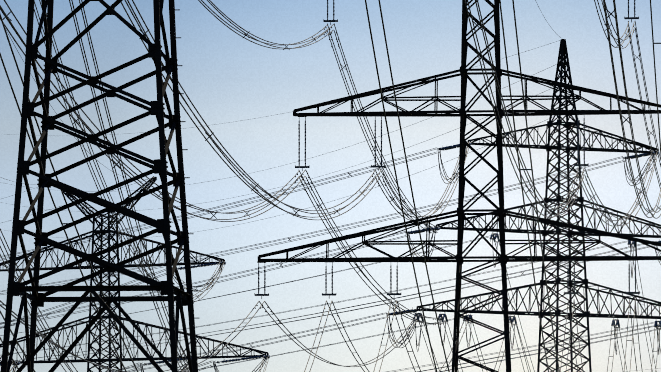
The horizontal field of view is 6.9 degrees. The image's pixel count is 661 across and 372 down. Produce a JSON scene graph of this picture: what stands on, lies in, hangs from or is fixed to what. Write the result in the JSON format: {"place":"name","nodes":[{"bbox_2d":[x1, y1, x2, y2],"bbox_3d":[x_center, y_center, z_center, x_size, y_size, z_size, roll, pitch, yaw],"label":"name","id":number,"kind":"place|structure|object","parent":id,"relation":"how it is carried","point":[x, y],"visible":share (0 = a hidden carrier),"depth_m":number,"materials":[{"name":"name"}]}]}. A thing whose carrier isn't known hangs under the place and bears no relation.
{"place":"outdoors","nodes":[
{"label":"outdoors","id":0,"kind":"place"},
{"bbox_2d":[0,0,660,371],"bbox_3d":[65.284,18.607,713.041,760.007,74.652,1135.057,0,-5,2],"label":"power lines","id":1,"kind":"object","parent":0,"point":[51,341],"visible":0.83,"depth_m":301.31,"materials":[{"name":"grey metal"}]},
{"bbox_2d":[0,9,660,370],"bbox_3d":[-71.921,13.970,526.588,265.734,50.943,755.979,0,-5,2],"label":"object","id":2,"kind":"object","parent":1,"relation":"attached to","point":[436,228],"visible":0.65,"depth_m":398.88,"materials":[{"name":"grey metal"}]},
{"bbox_2d":[0,0,660,371],"label":"sky","id":3,"kind":"structure","parent":0,"point":[227,77],"materials":[{"name":"blue"}]},
{"label":"field","id":4,"kind":"structure","parent":0,"visible":0},
{"bbox_2d":[1,0,201,371],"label":"pylon","id":5,"kind":"object","parent":4,"relation":"on","point":[182,298],"visible":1,"depth_m":146.83,"materials":[{"name":"metal"}]},
{"bbox_2d":[0,176,267,371],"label":"pylon tower","id":6,"kind":"structure","parent":4,"relation":"on","point":[101,232],"depth_m":531.53,"materials":[{"name":"black metal"}]},
{"bbox_2d":[258,0,660,371],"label":"transmission tower","id":7,"kind":"structure","parent":4,"relation":"on","point":[501,214],"depth_m":398.03,"materials":[{"name":"metal"}]},
{"bbox_2d":[258,0,635,293],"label":"insulators","id":8,"kind":"object","parent":7,"relation":"hanging from","point":[381,165],"visible":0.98,"depth_m":398.56,"materials":[{"name":"grey ceramic"}]},
{"bbox_2d":[417,39,660,371],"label":"transmission tower","id":9,"kind":"structure","parent":4,"relation":"on","point":[562,62],"depth_m":515.06,"materials":[{"name":"black metal"}]},
{"bbox_2d":[0,148,660,371],"bbox_3d":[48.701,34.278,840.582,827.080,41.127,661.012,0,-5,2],"label":"power lines","id":10,"kind":"object","parent":9,"relation":"attached to","point":[49,313],"visible":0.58,"depth_m":549.24,"materials":[{"name":"silver metal"}]},
{"bbox_2d":[0,143,660,365],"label":"insulators","id":11,"kind":"object","parent":9,"relation":"attached to","point":[439,228],"visible":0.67,"depth_m":516.22,"materials":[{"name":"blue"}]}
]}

